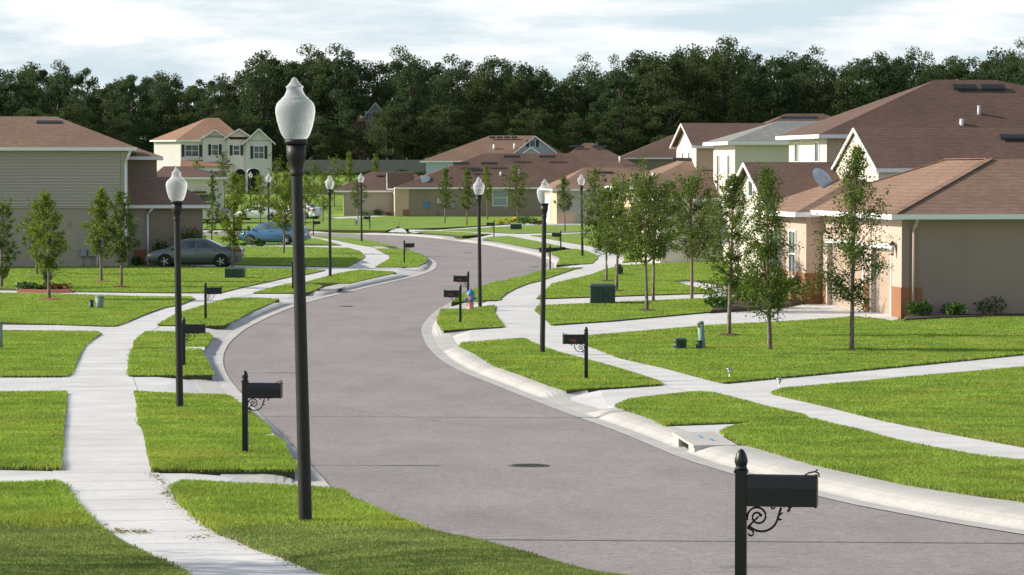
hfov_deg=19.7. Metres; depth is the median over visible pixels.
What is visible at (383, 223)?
lawn
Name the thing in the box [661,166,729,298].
street tree
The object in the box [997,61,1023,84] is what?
wood tree
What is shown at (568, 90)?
wood tree
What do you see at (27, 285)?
shrub
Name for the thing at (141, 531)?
grass clippings
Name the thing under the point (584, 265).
driveway
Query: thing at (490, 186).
street tree
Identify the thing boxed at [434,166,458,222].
street tree
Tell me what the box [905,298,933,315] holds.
shrub
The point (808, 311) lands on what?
driveway
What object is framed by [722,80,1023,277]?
gabled house
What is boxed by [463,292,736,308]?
driveway
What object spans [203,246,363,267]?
lawn
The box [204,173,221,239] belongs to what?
street tree
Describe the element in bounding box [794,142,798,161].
window
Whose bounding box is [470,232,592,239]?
driveway
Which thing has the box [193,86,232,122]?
wood tree
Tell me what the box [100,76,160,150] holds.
wood tree
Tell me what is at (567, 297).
lawn
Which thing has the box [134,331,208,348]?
lawn
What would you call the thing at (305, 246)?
driveway
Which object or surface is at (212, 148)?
window
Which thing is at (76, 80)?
wood tree
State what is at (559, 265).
lawn
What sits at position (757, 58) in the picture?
wood tree
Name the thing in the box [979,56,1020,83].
wood tree
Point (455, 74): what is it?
wood tree
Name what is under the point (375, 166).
street tree
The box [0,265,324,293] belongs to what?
lawn
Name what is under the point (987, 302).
shrub
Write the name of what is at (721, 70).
wood tree
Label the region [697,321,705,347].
utility tube
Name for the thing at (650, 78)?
wood tree
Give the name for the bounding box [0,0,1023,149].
sky
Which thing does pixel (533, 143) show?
window
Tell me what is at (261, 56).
wood tree
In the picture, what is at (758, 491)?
mailbox
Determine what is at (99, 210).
street tree
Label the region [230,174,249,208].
street tree
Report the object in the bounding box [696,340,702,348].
cable pedestal
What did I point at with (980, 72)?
wood tree
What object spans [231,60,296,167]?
wood tree
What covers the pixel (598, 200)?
street tree
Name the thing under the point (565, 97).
wood tree
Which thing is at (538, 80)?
wood tree
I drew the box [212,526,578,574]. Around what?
lawn
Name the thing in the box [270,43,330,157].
wood tree
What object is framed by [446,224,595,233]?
lawn
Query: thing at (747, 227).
garage door
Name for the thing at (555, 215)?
sage house
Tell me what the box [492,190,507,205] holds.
window
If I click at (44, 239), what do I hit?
street tree
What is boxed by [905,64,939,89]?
wood tree
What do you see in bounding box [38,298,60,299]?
mulch ring
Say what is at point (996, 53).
wood tree
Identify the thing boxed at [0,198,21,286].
street tree
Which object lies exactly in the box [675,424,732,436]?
verge slab
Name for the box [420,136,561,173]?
blue gable house
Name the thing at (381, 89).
wood tree
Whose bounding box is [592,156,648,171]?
distant house
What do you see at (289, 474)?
driveway
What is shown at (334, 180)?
street tree
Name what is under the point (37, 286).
shrub
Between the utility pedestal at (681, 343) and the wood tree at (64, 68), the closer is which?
the utility pedestal at (681, 343)
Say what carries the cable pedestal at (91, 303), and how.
on the lawn at (31, 323)
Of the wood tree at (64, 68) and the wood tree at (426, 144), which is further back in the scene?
the wood tree at (64, 68)
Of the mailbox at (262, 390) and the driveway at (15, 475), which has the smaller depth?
the driveway at (15, 475)
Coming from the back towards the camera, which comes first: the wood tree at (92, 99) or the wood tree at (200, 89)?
the wood tree at (200, 89)
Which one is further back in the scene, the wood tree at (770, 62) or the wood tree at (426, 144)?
the wood tree at (770, 62)
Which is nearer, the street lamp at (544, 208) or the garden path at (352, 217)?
the street lamp at (544, 208)
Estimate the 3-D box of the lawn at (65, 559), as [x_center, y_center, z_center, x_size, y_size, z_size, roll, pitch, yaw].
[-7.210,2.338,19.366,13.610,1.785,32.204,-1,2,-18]
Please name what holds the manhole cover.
on the road
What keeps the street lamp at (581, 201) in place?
on the lawn at (559, 265)
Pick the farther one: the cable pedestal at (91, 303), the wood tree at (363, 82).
the wood tree at (363, 82)
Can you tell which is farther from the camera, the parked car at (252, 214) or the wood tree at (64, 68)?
the wood tree at (64, 68)
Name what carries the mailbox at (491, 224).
on the lawn at (507, 238)
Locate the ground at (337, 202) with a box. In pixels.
[223,172,1023,534]
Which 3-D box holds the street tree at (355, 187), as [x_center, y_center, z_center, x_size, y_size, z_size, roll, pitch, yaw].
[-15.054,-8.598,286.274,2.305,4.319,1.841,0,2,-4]
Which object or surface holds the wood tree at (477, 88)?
on the ground at (337, 202)
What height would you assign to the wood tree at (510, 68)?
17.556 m
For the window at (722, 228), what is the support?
in the grey roof house at (732, 153)
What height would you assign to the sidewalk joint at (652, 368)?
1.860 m
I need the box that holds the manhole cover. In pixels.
[507,463,549,466]
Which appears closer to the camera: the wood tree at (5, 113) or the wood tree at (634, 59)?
the wood tree at (5, 113)
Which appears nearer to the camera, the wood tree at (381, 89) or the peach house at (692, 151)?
the peach house at (692, 151)
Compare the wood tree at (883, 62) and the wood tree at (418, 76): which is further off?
the wood tree at (883, 62)
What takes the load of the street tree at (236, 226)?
on the lawn at (15, 289)
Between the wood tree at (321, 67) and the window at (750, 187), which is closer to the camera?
the window at (750, 187)
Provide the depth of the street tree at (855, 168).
78.24 m
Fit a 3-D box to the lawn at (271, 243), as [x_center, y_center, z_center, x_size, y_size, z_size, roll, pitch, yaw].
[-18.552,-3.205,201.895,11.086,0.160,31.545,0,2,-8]
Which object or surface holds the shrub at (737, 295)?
on the mulch bed at (734, 308)
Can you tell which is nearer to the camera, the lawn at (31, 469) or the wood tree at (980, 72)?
the lawn at (31, 469)
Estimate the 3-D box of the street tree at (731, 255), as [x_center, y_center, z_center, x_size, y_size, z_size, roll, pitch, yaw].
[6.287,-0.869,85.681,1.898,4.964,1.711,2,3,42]
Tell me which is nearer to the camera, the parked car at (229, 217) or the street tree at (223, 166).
the parked car at (229, 217)
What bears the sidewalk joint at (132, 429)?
on the sidewalk at (90, 450)
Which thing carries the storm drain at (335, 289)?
in the kerb at (220, 382)
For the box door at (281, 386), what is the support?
in the mailbox at (262, 390)
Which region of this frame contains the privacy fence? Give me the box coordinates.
[303,158,426,174]
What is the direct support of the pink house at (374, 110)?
on the ground at (337, 202)
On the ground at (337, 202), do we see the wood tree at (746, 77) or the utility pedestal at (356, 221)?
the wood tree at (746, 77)
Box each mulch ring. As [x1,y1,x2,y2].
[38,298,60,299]
[718,333,740,335]
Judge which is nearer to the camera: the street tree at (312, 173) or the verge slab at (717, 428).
the verge slab at (717, 428)
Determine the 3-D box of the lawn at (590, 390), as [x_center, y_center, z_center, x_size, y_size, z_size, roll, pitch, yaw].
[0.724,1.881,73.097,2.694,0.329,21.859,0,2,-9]
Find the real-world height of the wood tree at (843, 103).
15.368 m
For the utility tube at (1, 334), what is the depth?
79.33 m
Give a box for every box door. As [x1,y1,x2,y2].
[279,382,282,398]
[814,474,817,507]
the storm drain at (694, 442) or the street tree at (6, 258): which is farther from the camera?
the street tree at (6, 258)
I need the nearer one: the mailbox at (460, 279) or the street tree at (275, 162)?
the mailbox at (460, 279)
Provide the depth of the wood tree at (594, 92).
401.81 m
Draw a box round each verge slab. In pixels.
[155,347,204,352]
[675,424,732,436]
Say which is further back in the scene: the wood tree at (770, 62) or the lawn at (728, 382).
the wood tree at (770, 62)
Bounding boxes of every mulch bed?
[17,285,72,292]
[710,297,803,312]
[904,313,1023,320]
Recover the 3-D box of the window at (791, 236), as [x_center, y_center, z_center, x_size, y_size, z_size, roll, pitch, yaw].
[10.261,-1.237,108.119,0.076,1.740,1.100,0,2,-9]
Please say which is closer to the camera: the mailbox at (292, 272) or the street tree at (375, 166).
the mailbox at (292, 272)
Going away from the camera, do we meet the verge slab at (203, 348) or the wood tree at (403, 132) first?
the verge slab at (203, 348)
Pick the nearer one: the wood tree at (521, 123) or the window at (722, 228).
the window at (722, 228)
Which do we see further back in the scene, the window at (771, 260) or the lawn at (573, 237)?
the lawn at (573, 237)
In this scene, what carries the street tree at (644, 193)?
on the lawn at (626, 319)
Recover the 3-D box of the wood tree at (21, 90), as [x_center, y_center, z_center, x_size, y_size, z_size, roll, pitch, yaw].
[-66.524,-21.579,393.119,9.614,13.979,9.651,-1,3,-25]
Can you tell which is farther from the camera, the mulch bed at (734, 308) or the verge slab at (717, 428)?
the mulch bed at (734, 308)
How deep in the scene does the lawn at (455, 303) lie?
122.12 m
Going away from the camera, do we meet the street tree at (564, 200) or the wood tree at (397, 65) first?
the street tree at (564, 200)
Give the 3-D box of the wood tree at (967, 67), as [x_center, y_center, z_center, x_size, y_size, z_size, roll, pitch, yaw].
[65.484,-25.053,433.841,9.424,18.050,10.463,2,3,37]
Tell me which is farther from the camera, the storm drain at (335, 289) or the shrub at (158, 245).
the shrub at (158, 245)
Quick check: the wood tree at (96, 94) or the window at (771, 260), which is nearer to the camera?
the window at (771, 260)
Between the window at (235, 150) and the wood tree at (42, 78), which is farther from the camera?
the wood tree at (42, 78)
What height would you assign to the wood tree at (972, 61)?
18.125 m
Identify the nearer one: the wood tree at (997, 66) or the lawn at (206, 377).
the lawn at (206, 377)
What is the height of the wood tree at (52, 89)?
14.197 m
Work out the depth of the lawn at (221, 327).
97.09 m
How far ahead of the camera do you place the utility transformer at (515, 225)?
236.13 m
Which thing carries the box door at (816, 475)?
in the mailbox at (758, 491)
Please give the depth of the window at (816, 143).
129.32 m
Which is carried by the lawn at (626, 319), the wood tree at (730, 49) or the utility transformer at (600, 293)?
the utility transformer at (600, 293)
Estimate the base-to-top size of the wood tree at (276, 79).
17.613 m
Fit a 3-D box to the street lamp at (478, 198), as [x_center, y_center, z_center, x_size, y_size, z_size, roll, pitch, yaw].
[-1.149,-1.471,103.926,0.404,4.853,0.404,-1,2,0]
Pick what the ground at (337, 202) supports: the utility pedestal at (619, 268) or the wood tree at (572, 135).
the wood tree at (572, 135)
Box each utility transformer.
[224,268,245,277]
[510,223,521,228]
[589,283,615,303]
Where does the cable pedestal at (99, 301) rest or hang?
on the lawn at (31, 323)
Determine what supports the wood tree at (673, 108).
on the ground at (337, 202)
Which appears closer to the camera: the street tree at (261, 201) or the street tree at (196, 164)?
the street tree at (261, 201)
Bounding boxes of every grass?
[0,238,1023,533]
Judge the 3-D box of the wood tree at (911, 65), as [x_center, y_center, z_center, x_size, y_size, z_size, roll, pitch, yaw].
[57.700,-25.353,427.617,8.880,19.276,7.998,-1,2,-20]
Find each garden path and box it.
[332,216,378,218]
[680,281,727,293]
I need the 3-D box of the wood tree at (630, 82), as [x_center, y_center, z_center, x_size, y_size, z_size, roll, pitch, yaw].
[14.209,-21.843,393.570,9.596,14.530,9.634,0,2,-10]
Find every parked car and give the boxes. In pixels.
[145,238,245,266]
[203,206,232,221]
[234,206,283,219]
[238,221,310,244]
[285,203,322,218]
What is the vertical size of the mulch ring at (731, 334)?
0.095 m
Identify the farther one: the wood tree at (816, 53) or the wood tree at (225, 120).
the wood tree at (816, 53)
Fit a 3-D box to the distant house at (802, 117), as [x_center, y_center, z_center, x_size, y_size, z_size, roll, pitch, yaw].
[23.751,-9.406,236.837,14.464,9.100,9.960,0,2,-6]
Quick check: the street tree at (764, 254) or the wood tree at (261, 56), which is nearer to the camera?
the street tree at (764, 254)
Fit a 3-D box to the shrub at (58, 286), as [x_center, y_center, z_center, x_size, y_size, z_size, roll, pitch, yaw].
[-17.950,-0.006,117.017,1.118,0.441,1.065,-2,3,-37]
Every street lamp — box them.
[166,171,186,407]
[266,181,270,221]
[275,77,314,521]
[325,178,333,275]
[359,175,363,240]
[473,180,484,306]
[537,179,551,351]
[578,175,584,255]
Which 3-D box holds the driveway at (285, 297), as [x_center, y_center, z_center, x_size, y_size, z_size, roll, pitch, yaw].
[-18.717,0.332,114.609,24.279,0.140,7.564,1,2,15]
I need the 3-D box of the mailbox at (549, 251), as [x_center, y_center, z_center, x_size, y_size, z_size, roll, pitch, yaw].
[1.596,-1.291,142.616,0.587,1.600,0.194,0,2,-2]
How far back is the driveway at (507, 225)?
254.34 m
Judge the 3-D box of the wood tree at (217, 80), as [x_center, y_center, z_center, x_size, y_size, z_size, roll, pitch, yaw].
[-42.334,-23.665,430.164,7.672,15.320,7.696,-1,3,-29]
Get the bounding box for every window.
[182,145,201,156]
[195,194,211,209]
[208,144,221,155]
[230,145,242,155]
[250,146,266,158]
[365,112,372,120]
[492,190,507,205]
[526,140,538,146]
[716,154,719,192]
[720,217,726,245]
[727,154,729,191]
[747,179,753,196]
[769,228,778,275]
[788,230,795,277]
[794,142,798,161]
[814,141,819,161]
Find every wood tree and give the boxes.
[0,69,12,115]
[0,74,38,115]
[0,92,12,115]
[3,66,43,105]
[6,61,60,115]
[13,107,50,116]
[15,69,53,115]
[40,71,79,124]
[45,59,74,120]
[58,94,98,132]
[66,67,104,129]
[67,89,102,130]
[83,81,147,140]
[88,83,140,146]
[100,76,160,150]
[103,73,162,151]
[103,113,140,147]
[134,70,175,150]
[137,71,191,149]
[139,80,177,152]
[160,85,216,131]
[183,79,213,122]
[191,73,239,127]
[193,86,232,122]
[208,103,239,128]
[220,49,305,171]
[222,78,260,115]
[230,115,275,148]
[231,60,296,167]
[231,110,249,133]
[262,60,313,170]
[265,59,296,169]
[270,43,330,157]
[272,121,298,171]
[282,54,360,159]
[289,115,344,159]
[298,64,374,159]
[313,43,369,156]
[316,124,361,159]
[335,59,390,146]
[353,60,403,150]
[360,105,427,159]
[363,142,380,159]
[379,45,426,155]
[386,55,439,158]
[388,123,430,159]
[407,58,459,148]
[408,103,478,159]
[415,77,463,150]
[429,53,481,143]
[438,125,477,152]
[446,87,483,143]
[452,69,528,142]
[463,62,490,134]
[473,54,516,131]
[476,112,508,139]
[493,72,550,139]
[494,60,541,117]
[501,107,567,150]
[516,65,562,127]
[516,70,570,145]
[537,78,597,152]
[551,73,581,139]
[556,112,590,152]
[562,52,607,139]
[568,72,617,144]
[584,69,651,153]
[591,105,653,155]
[599,49,674,153]
[600,54,630,153]
[616,51,714,147]
[619,63,667,147]
[630,53,672,138]
[638,98,709,145]
[662,43,716,133]
[666,45,734,122]
[666,49,722,124]
[689,35,765,122]
[700,37,758,122]
[726,61,781,122]
[733,46,768,120]
[741,57,814,122]
[747,53,802,119]
[780,71,823,114]
[783,50,833,112]
[793,61,841,115]
[796,44,833,108]
[818,65,856,111]
[823,58,882,115]
[824,64,868,115]
[848,50,904,108]
[863,55,912,101]
[872,56,911,98]
[896,46,927,92]
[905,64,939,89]
[909,51,945,83]
[922,55,974,84]
[941,56,975,79]
[961,68,989,79]
[963,56,989,79]
[979,46,1019,80]
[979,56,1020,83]
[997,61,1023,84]
[1007,37,1023,83]
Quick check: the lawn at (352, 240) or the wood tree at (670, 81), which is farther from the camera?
the wood tree at (670, 81)
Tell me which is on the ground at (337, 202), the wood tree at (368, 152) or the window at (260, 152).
the wood tree at (368, 152)
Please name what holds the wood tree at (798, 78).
on the ground at (337, 202)
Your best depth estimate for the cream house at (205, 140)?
344.29 m
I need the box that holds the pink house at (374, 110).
[348,103,386,159]
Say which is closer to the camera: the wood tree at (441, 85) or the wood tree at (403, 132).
the wood tree at (403, 132)
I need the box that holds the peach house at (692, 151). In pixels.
[605,123,765,241]
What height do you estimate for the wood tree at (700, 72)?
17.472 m
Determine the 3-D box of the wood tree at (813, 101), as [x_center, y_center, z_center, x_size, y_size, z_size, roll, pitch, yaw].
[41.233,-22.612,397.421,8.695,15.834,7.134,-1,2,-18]
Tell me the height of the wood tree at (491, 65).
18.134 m
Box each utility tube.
[0,321,2,347]
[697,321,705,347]
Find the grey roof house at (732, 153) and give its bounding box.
[632,121,817,262]
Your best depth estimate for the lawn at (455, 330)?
91.76 m
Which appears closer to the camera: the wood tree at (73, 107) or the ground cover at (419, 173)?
the ground cover at (419, 173)
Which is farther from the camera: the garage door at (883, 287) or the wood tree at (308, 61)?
the wood tree at (308, 61)
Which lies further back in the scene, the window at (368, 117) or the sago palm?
the window at (368, 117)
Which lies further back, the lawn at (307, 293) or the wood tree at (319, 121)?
the wood tree at (319, 121)
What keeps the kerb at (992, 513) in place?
on the road
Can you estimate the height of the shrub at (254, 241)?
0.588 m
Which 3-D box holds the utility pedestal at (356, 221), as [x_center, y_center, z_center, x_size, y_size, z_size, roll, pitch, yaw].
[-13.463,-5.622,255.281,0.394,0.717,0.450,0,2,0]
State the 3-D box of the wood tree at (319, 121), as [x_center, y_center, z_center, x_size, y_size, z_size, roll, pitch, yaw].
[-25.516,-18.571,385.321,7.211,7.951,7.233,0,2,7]
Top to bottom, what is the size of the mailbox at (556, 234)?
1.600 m
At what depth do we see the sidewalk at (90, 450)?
39.87 m
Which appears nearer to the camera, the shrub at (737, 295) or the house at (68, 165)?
the shrub at (737, 295)
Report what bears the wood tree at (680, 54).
on the ground at (337, 202)
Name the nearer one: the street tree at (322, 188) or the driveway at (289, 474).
the driveway at (289, 474)
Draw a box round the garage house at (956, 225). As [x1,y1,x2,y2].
[749,158,1023,318]
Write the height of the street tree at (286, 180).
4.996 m
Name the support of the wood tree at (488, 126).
on the ground at (337, 202)
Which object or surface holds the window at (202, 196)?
in the distant house at (196, 179)
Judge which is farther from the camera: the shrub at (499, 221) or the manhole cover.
the shrub at (499, 221)
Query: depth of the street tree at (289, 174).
311.22 m
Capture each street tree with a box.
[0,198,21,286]
[16,199,46,273]
[19,188,73,297]
[80,184,115,279]
[95,189,141,285]
[192,157,203,167]
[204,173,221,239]
[211,169,254,267]
[215,150,231,205]
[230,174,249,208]
[245,173,270,224]
[263,170,303,252]
[266,153,285,204]
[279,162,290,201]
[303,156,327,204]
[303,174,317,224]
[314,171,334,221]
[324,154,347,205]
[341,151,356,182]
[346,178,368,218]
[368,154,380,171]
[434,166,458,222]
[458,168,476,224]
[478,165,495,218]
[499,165,533,217]
[553,174,574,230]
[574,184,630,279]
[582,164,606,223]
[586,171,641,289]
[603,151,684,308]
[625,181,683,300]
[627,170,642,212]
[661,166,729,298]
[692,173,758,332]
[694,188,726,263]
[730,162,812,349]
[804,140,900,349]
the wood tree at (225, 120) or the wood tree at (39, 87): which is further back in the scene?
the wood tree at (39, 87)
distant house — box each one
[157,166,227,218]
[570,143,626,164]
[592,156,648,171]
[621,134,675,169]
[764,114,831,123]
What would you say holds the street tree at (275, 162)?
on the ground at (337, 202)
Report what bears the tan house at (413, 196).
on the ground at (337, 202)
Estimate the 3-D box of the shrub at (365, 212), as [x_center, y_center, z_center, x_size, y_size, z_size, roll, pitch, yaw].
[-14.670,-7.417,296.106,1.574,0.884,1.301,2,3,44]
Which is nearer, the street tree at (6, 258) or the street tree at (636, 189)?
the street tree at (6, 258)
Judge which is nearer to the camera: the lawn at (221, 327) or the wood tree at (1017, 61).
the lawn at (221, 327)
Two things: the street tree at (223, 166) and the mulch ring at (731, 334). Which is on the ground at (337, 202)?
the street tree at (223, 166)
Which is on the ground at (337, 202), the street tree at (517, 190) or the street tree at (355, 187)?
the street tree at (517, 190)
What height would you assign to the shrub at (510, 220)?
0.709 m
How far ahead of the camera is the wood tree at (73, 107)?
384.63 m
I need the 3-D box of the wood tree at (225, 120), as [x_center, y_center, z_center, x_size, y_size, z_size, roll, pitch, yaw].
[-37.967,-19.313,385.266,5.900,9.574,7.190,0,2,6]
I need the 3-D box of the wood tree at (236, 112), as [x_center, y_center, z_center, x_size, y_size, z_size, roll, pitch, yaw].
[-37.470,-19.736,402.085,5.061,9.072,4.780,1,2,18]
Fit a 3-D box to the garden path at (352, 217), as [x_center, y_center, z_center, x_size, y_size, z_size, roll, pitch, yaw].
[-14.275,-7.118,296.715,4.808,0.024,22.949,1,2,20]
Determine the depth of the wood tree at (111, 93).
402.01 m
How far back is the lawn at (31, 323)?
99.13 m
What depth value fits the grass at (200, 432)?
63.11 m
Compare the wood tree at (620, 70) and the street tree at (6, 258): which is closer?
the street tree at (6, 258)
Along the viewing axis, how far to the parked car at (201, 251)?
145.34 m
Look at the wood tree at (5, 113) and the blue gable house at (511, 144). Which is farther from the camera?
the wood tree at (5, 113)
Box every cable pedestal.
[89,300,93,307]
[95,296,103,307]
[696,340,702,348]
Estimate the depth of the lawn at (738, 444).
36.12 m
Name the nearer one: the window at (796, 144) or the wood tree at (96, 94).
the window at (796, 144)
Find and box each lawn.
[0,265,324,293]
[0,293,194,326]
[0,331,96,377]
[0,392,60,470]
[0,525,141,574]
[129,349,211,379]
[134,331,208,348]
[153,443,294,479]
[160,298,278,329]
[203,209,400,231]
[203,235,341,245]
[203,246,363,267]
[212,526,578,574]
[253,283,322,295]
[306,270,395,286]
[310,235,395,248]
[375,248,427,267]
[398,216,541,230]
[415,231,490,237]
[439,306,503,332]
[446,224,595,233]
[451,267,582,305]
[463,339,660,393]
[482,236,564,249]
[530,233,643,262]
[535,299,710,325]
[537,262,741,298]
[551,249,597,266]
[590,317,1023,383]
[621,394,792,425]
[722,434,1020,500]
[773,368,1023,447]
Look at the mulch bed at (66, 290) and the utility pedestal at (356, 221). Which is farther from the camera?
the utility pedestal at (356, 221)
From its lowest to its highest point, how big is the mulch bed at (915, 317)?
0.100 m
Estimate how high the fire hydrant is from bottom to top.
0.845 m
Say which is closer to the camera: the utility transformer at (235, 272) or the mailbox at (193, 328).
the mailbox at (193, 328)
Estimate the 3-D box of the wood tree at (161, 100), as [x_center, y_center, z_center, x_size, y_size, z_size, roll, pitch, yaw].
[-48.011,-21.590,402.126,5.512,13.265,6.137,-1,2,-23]
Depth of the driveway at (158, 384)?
64.92 m
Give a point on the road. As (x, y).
(407, 422)
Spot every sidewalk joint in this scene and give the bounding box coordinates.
[65,237,348,568]
[466,231,994,447]
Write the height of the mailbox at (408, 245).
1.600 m
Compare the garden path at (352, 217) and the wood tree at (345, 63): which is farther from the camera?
the wood tree at (345, 63)
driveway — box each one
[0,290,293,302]
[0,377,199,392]
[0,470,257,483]
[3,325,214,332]
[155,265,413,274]
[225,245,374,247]
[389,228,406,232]
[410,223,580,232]
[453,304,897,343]
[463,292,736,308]
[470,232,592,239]
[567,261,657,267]
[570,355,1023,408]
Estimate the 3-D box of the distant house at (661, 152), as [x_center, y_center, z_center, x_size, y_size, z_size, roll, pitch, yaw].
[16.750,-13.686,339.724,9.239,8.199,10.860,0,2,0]
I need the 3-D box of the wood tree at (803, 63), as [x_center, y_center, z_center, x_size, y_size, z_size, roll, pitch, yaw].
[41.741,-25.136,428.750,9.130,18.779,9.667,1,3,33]
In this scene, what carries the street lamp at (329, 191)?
on the lawn at (325, 284)
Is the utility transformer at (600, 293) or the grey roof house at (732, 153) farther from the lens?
the grey roof house at (732, 153)
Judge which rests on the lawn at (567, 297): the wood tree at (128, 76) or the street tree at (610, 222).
the street tree at (610, 222)
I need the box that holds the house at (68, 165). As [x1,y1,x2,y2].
[0,116,210,266]
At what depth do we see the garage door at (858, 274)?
104.44 m
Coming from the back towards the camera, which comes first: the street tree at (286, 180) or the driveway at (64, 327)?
the street tree at (286, 180)
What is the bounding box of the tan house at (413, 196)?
[386,153,592,215]
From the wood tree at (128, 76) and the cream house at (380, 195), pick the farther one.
the wood tree at (128, 76)
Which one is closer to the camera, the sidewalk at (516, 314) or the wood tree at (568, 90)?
the sidewalk at (516, 314)
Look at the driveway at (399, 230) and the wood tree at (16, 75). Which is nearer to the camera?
the driveway at (399, 230)
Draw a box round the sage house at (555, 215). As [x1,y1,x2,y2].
[539,167,641,223]
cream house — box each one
[150,118,275,193]
[333,172,419,215]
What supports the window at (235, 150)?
in the cream house at (205, 140)
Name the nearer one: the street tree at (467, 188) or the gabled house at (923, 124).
the gabled house at (923, 124)
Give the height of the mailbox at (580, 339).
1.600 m
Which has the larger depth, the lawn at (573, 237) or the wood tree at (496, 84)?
the wood tree at (496, 84)
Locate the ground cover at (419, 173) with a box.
[304,168,425,175]
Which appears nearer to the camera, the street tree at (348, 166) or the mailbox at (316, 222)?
the mailbox at (316, 222)
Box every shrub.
[15,281,39,289]
[34,283,54,288]
[50,282,72,289]
[131,256,143,265]
[150,239,170,263]
[169,226,206,265]
[245,238,263,245]
[358,210,371,216]
[372,209,382,215]
[495,220,505,223]
[502,217,518,222]
[513,216,537,224]
[697,276,814,305]
[704,294,735,307]
[732,270,770,296]
[757,275,825,300]
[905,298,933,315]
[940,301,967,314]
[973,296,1006,313]
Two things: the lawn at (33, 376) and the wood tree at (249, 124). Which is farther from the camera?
the wood tree at (249, 124)
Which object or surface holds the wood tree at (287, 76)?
on the ground at (337, 202)
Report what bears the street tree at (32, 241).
on the lawn at (15, 289)
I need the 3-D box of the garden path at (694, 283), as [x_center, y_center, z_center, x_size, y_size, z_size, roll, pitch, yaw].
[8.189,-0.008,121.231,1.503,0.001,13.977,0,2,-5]
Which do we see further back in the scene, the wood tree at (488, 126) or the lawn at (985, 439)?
the wood tree at (488, 126)
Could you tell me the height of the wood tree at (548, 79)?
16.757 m
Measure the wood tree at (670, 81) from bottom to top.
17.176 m
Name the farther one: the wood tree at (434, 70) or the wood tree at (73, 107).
the wood tree at (434, 70)
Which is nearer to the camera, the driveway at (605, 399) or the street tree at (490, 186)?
the driveway at (605, 399)
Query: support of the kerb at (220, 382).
on the road
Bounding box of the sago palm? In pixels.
[20,259,70,284]
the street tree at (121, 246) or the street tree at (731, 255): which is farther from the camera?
the street tree at (121, 246)
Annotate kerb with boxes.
[185,236,436,486]
[203,230,1023,533]
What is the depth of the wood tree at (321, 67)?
401.80 m
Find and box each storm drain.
[320,287,345,292]
[672,432,737,452]
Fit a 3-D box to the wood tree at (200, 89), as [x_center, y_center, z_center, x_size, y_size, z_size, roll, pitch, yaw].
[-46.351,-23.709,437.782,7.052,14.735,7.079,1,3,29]
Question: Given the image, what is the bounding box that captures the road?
[203,232,1023,574]
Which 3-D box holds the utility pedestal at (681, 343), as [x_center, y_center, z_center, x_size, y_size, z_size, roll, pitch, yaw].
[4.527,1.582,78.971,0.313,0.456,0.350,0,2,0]
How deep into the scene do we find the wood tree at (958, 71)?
399.80 m
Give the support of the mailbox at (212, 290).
on the lawn at (221, 327)
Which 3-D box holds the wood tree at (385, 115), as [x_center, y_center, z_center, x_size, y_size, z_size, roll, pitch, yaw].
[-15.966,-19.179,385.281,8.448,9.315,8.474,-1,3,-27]
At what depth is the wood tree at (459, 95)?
396.98 m
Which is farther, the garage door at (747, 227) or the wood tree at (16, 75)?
the wood tree at (16, 75)
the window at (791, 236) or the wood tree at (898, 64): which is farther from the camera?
the wood tree at (898, 64)
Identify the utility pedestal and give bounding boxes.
[354,218,358,224]
[615,264,621,273]
[675,338,686,348]
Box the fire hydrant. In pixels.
[464,288,475,309]
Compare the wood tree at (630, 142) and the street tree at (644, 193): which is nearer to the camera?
the street tree at (644, 193)
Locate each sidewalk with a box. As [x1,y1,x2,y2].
[53,237,389,574]
[409,230,1023,459]
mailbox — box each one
[182,317,205,364]
[204,282,221,317]
[241,371,282,452]
[292,259,305,287]
[313,219,320,234]
[403,240,413,262]
[443,285,461,321]
[453,271,469,306]
[486,221,494,236]
[539,244,550,268]
[552,230,561,249]
[562,327,588,378]
[734,449,819,574]
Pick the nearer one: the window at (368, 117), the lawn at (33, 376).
the lawn at (33, 376)
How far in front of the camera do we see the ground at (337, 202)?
334.90 m
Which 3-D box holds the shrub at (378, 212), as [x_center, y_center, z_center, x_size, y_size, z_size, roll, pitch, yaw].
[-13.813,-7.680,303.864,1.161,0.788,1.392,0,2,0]
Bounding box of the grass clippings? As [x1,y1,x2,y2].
[74,470,320,573]
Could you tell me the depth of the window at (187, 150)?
344.72 m
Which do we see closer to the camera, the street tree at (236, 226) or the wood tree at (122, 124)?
the street tree at (236, 226)
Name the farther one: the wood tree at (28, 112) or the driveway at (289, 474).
the wood tree at (28, 112)
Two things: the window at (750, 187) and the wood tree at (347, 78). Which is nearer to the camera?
the window at (750, 187)
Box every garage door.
[545,195,550,222]
[737,220,762,277]
[832,243,861,308]
[876,247,889,314]
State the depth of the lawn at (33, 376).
75.53 m
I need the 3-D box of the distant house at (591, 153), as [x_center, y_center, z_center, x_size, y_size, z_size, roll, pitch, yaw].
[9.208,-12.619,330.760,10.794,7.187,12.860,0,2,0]
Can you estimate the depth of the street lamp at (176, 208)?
55.72 m
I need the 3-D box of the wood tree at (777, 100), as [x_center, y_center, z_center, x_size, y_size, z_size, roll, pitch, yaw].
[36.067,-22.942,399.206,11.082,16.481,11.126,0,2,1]
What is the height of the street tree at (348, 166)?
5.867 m
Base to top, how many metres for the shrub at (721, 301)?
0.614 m
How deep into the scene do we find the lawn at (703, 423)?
50.73 m
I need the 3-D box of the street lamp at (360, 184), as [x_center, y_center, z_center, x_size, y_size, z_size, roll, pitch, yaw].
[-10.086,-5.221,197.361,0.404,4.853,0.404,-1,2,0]

